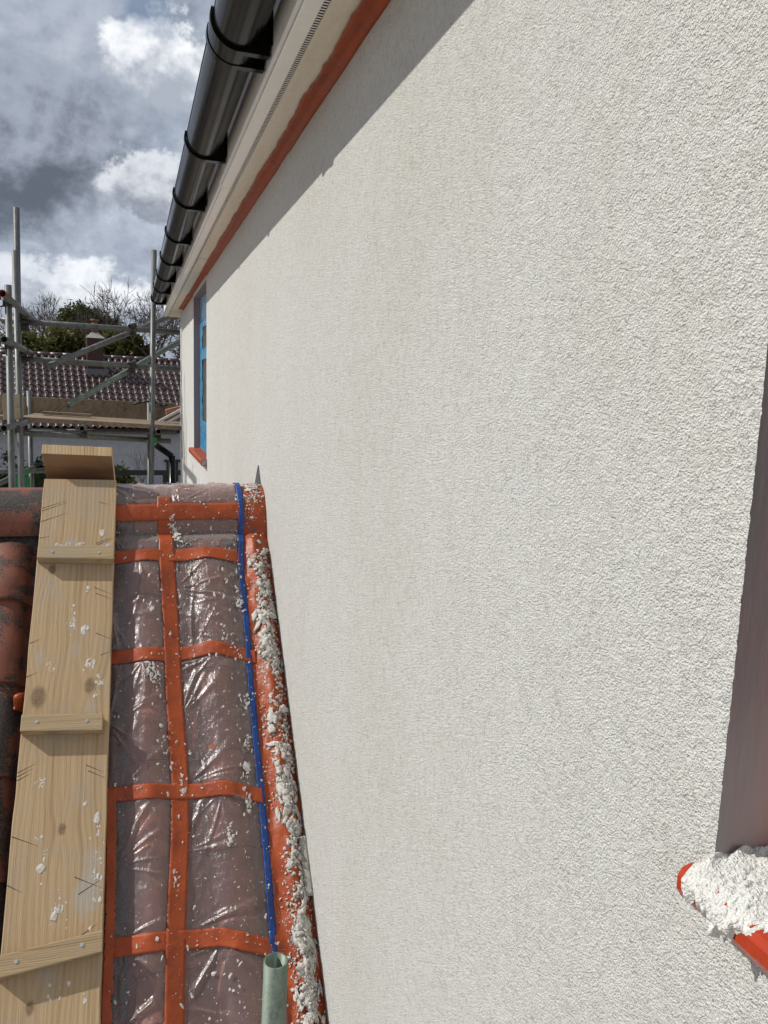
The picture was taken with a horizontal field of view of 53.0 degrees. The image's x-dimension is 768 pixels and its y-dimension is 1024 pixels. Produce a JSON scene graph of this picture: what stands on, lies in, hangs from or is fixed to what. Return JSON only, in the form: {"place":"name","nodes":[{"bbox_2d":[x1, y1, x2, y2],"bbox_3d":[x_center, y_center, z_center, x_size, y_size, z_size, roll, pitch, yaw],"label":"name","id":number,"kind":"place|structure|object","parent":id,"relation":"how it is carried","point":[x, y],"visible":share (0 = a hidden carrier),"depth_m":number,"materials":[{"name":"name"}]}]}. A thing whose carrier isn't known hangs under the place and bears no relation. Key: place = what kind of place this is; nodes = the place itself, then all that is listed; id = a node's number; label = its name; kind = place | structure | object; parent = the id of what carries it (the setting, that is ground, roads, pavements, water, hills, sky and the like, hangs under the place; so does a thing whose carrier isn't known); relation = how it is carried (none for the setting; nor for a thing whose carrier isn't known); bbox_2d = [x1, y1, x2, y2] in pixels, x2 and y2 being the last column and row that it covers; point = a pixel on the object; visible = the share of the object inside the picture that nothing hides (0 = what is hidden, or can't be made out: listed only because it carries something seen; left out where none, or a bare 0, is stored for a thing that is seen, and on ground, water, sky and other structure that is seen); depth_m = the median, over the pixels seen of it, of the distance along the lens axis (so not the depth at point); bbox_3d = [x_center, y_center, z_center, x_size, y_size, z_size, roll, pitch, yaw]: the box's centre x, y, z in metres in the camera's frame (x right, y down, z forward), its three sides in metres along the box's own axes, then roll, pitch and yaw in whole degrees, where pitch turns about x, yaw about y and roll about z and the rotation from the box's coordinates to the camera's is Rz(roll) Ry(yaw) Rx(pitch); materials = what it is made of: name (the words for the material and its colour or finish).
{"place":"outdoors","nodes":[
{"label":"outdoors","id":0,"kind":"place"},
{"bbox_2d":[0,0,214,358],"label":"sky","id":1,"kind":"structure","parent":0,"point":[97,96],"materials":[{"name":"grey"}]},
{"label":"ground","id":2,"kind":"structure","parent":0,"visible":0},
{"bbox_2d":[0,443,46,487],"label":"hedge","id":3,"kind":"object","parent":2,"relation":"on","point":[39,478],"visible":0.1,"depth_m":18.20,"materials":[{"name":"green plant"}]},
{"bbox_2d":[0,291,62,347],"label":"bare tree","id":4,"kind":"object","parent":2,"relation":"on","point":[38,328],"visible":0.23,"depth_m":44.14,"materials":[{"name":"grey plant"}]},
{"bbox_2d":[0,321,87,352],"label":"leafy tree","id":5,"kind":"object","parent":2,"relation":"on","point":[58,340],"visible":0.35,"depth_m":38.44,"materials":[{"name":"green plant"}]},
{"bbox_2d":[29,306,63,334],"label":"bare tree","id":6,"kind":"object","parent":2,"relation":"on","point":[36,314],"visible":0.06,"depth_m":48.19,"materials":[{"name":"grey plant"}]},
{"bbox_2d":[0,207,180,487],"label":"scaffold","id":7,"kind":"object","parent":2,"relation":"on","point":[28,409],"visible":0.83,"depth_m":6.81,"materials":[{"name":"metal"}]},
{"bbox_2d":[43,411,90,416],"bbox_3d":[-3.018,-0.932,7.339,0.428,0.046,0.100,-2,9,-22],"label":"timber offcut","id":8,"kind":"object","parent":7,"relation":"on","point":[65,414],"visible":1,"depth_m":7.30,"materials":[{"name":"brown wood"}]},
{"bbox_2d":[133,400,167,406],"bbox_3d":[-2.414,-1.123,7.961,0.346,0.062,0.028,0,9,-14],"label":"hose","id":9,"kind":"object","parent":7,"relation":"hanging from","point":[147,401],"visible":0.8,"depth_m":7.95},
{"bbox_2d":[158,409,179,422],"bbox_3d":[-2.013,-0.980,7.502,0.369,0.225,0.050,-1,9,-21],"label":"timber batten","id":10,"kind":"object","parent":7,"relation":"on","point":[168,416],"visible":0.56,"depth_m":7.46,"materials":[{"name":"wood"}]},
{"bbox_2d":[164,414,179,422],"bbox_3d":[-1.986,-0.945,7.517,0.369,0.225,0.050,-1,9,-21],"label":"timber batten","id":11,"kind":"object","parent":7,"relation":"on","point":[173,418],"depth_m":7.47,"materials":[{"name":"wood"}]},
{"bbox_2d":[165,406,179,415],"bbox_3d":[-2.065,-1.014,7.687,0.238,0.130,0.101,-2,9,-23],"label":"loose brick","id":12,"kind":"object","parent":7,"relation":"on","point":[170,410],"visible":0.34,"depth_m":7.62,"materials":[{"name":"orange brick"}]},
{"bbox_2d":[0,319,180,484],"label":"cottage","id":13,"kind":"structure","parent":2,"relation":"on","point":[63,381],"depth_m":29.03,"materials":[{"name":"tile"}]},
{"bbox_2d":[164,460,179,481],"bbox_3d":[-8.007,-1.563,29.141,0.580,0.830,0.090,-2,9,-26],"label":"window","id":14,"kind":"structure","parent":13,"relation":"in","point":[167,461],"depth_m":29.13,"materials":[{"name":"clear glass"}]},
{"bbox_2d":[56,296,124,352],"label":"evergreen tree","id":15,"kind":"object","parent":2,"relation":"on","point":[65,312],"visible":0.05,"depth_m":41.31,"materials":[{"name":"green plant"}]},
{"bbox_2d":[64,286,138,339],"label":"bare tree","id":16,"kind":"object","parent":2,"relation":"on","point":[86,331],"visible":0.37,"depth_m":40.88,"materials":[{"name":"brown plant"}]},
{"bbox_2d":[82,330,165,357],"bbox_3d":[-13.298,-6.031,39.398,4.593,6.858,2.912,-1,9,-18],"label":"leafy tree","id":17,"kind":"object","parent":2,"relation":"on","point":[119,347],"visible":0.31,"depth_m":38.41,"materials":[{"name":"green plant"}]},
{"bbox_2d":[114,460,137,493],"bbox_3d":[-7.510,-0.600,21.708,0.909,1.705,1.094,8,10,35],"label":"shrub","id":18,"kind":"object","parent":2,"relation":"on","point":[124,479],"visible":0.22,"depth_m":21.56,"materials":[{"name":"green plant"}]},
{"bbox_2d":[79,280,179,357],"bbox_3d":[-12.080,-7.075,38.542,6.321,9.253,4.990,-1,9,-18],"label":"bare tree","id":19,"kind":"object","parent":2,"relation":"on","point":[144,321],"visible":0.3,"depth_m":38.32,"materials":[{"name":"brown plant"}]},
{"bbox_2d":[0,465,268,1023],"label":"porch","id":20,"kind":"object","parent":2,"relation":"on","point":[140,848],"visible":0.48,"depth_m":2.15,"materials":[{"name":"tile"}]},
{"bbox_2d":[13,693,24,711],"bbox_3d":[-0.993,0.524,2.124,0.051,0.052,0.045,-1,9,-18],"label":"tape scrap","id":21,"kind":"object","parent":20,"relation":"attached to","point":[18,700],"visible":0.43,"depth_m":2.11,"materials":[{"name":"orange plastic"}]},
{"bbox_2d":[0,444,116,1023],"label":"roof ladder","id":22,"kind":"object","parent":20,"relation":"on","point":[51,959],"visible":1,"depth_m":2.01,"materials":[{"name":"brown wood"}]},
{"bbox_2d":[116,482,239,1019],"bbox_3d":[-0.588,0.587,2.238,0.422,1.231,1.246,-1,9,-18],"label":"masking film","id":23,"kind":"object","parent":20,"relation":"attached to","point":[177,484],"visible":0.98,"depth_m":2.69,"materials":[{"name":"plastic"}]},
{"bbox_2d":[101,787,116,1023],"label":"orange tape","id":24,"kind":"object","parent":23,"relation":"attached to","point":[108,941],"visible":0.98,"depth_m":1.89,"materials":[{"name":"orange plastic"}]},
{"bbox_2d":[157,497,189,1023],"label":"orange tape","id":25,"kind":"object","parent":23,"relation":"attached to","point":[175,959],"visible":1,"depth_m":2.09,"materials":[{"name":"orange plastic"}]},
{"bbox_2d":[116,502,238,521],"bbox_3d":[-0.691,-0.001,2.556,0.432,0.057,0.028,-1,9,-18],"label":"orange tape","id":26,"kind":"object","parent":23,"relation":"attached to","point":[180,511],"visible":0.94,"depth_m":2.55,"materials":[{"name":"orange plastic"}]},
{"bbox_2d":[114,546,245,563],"bbox_3d":[-0.663,0.145,2.479,0.432,0.058,0.045,-1,9,-18],"label":"orange tape","id":27,"kind":"object","parent":23,"relation":"attached to","point":[157,554],"visible":0.94,"depth_m":2.48,"materials":[{"name":"orange plastic"}]},
{"bbox_2d":[111,640,255,664],"bbox_3d":[-0.600,0.426,2.300,0.432,0.074,0.053,-1,9,-18],"label":"orange tape","id":28,"kind":"object","parent":23,"relation":"attached to","point":[137,654],"visible":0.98,"depth_m":2.31,"materials":[{"name":"orange plastic"}]},
{"bbox_2d":[108,780,262,802],"bbox_3d":[-0.536,0.763,2.082,0.413,0.080,0.048,0,9,-14],"label":"orange tape","id":29,"kind":"object","parent":23,"relation":"attached to","point":[155,790],"visible":0.98,"depth_m":2.09,"materials":[{"name":"orange plastic"}]},
{"bbox_2d":[113,927,272,957],"bbox_3d":[-0.472,1.066,1.892,0.399,0.096,0.053,0,9,-12],"label":"orange tape","id":30,"kind":"object","parent":23,"relation":"attached to","point":[124,945],"visible":0.98,"depth_m":1.90,"materials":[{"name":"orange plastic"}]},
{"bbox_2d":[109,483,278,1023],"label":"render spatter","id":31,"kind":"object","parent":23,"relation":"on","point":[246,766],"visible":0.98,"depth_m":2.20,"materials":[{"name":"white concrete"}]},
{"bbox_2d":[232,483,276,952],"bbox_3d":[-0.391,0.581,2.293,0.033,1.216,1.192,-1,9,-16],"label":"blue tape","id":32,"kind":"object","parent":23,"relation":"attached to","point":[264,830],"visible":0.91,"depth_m":2.23,"materials":[{"name":"blue plastic"}]},
{"bbox_2d":[125,450,157,482],"bbox_3d":[-7.463,-0.977,23.536,0.822,1.920,1.170,5,9,20],"label":"sapling","id":33,"kind":"object","parent":2,"relation":"on","point":[140,479],"visible":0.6,"depth_m":23.42,"materials":[{"name":"plant"}]},
{"bbox_2d":[115,470,180,490],"bbox_3d":[-5.943,-0.413,21.430,10.000,1.520,0.150,-1,9,-18],"label":"garden fence","id":34,"kind":"object","parent":2,"relation":"on","point":[164,473],"visible":0.05,"depth_m":21.05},
{"bbox_2d":[154,443,175,484],"bbox_3d":[-2.486,0.771,8.782,0.239,3.129,0.086,-1,9,-18],"label":"downpipe","id":35,"kind":"object","parent":2,"relation":"on","point":[170,455],"visible":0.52,"depth_m":8.58,"materials":[{"name":"black plastic"}]},
{"bbox_2d":[157,317,179,358],"bbox_3d":[-8.063,-6.113,37.851,4.913,7.820,5.721,8,10,36],"label":"bare tree","id":36,"kind":"object","parent":2,"relation":"on","point":[174,351],"visible":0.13,"depth_m":36.56,"materials":[{"name":"grey plant"}]},
{"bbox_2d":[261,952,287,1023],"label":"scaffold tube","id":37,"kind":"object","parent":2,"relation":"on","point":[275,978],"visible":1,"depth_m":1.51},
{"bbox_2d":[150,0,767,1023],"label":"house","id":38,"kind":"structure","parent":2,"relation":"on","point":[472,316],"depth_m":0.95,"materials":[{"name":"rough off-white render"},{"name":"white pvc"},{"name":"terracotta red paint"}]},
{"bbox_2d":[179,294,192,309],"bbox_3d":[-1.576,-1.651,6.091,0.044,0.015,1.090,-1,9,-18],"label":"orange tape","id":39,"kind":"object","parent":38,"relation":"attached to","point":[186,301],"visible":1,"depth_m":6.01,"materials":[{"name":"orange plastic"}]},
{"bbox_2d":[188,274,205,294],"bbox_3d":[-1.216,-1.496,5.084,0.083,0.003,1.050,-1,9,-18],"label":"orange tape","id":40,"kind":"object","parent":38,"relation":"attached to","point":[199,279],"visible":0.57,"depth_m":4.99,"materials":[{"name":"orange plastic"}]},
{"bbox_2d":[189,447,206,465],"bbox_3d":[-1.248,-0.383,5.231,0.083,0.040,1.072,-1,9,-18],"label":"window sill","id":41,"kind":"structure","parent":38,"relation":"on","point":[200,453],"depth_m":5.18,"materials":[{"name":"orange plastic"}]},
{"bbox_2d":[193,291,206,465],"bbox_3d":[-1.200,-0.914,5.161,0.142,1.110,1.070,-1,9,-18],"label":"window","id":42,"kind":"structure","parent":38,"relation":"in","point":[203,401],"depth_m":5.44,"materials":[{"name":"plastic"}]},
{"bbox_2d":[231,483,327,1023],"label":"orange tape","id":43,"kind":"object","parent":38,"relation":"attached to","point":[277,831],"visible":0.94,"depth_m":2.19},
{"bbox_2d":[235,481,325,1023],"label":"render lumps","id":44,"kind":"object","parent":43,"relation":"attached to","point":[286,785],"visible":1,"depth_m":2.14,"materials":[{"name":"white concrete"}]},
{"bbox_2d":[200,0,389,275],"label":"orange tape","id":45,"kind":"object","parent":38,"relation":"attached to","point":[366,15],"visible":1,"depth_m":1.83,"materials":[{"name":"orange plastic"}]},
{"bbox_2d":[298,835,313,895],"bbox_3d":[-0.209,0.945,2.061,0.023,0.116,0.107,-1,9,-18],"label":"grey scrap","id":46,"kind":"object","parent":38,"relation":"attached to","point":[306,867],"visible":1,"depth_m":2.06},
{"bbox_2d":[677,862,767,974],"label":"sill tape","id":47,"kind":"object","parent":38,"relation":"on","point":[754,947],"visible":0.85,"depth_m":0.54,"materials":[{"name":"orange plastic"}]},
{"bbox_2d":[681,845,767,941],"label":"render heap","id":48,"kind":"object","parent":47,"relation":"on","point":[737,879],"visible":1,"depth_m":0.58,"materials":[{"name":"white concrete"}]}
]}

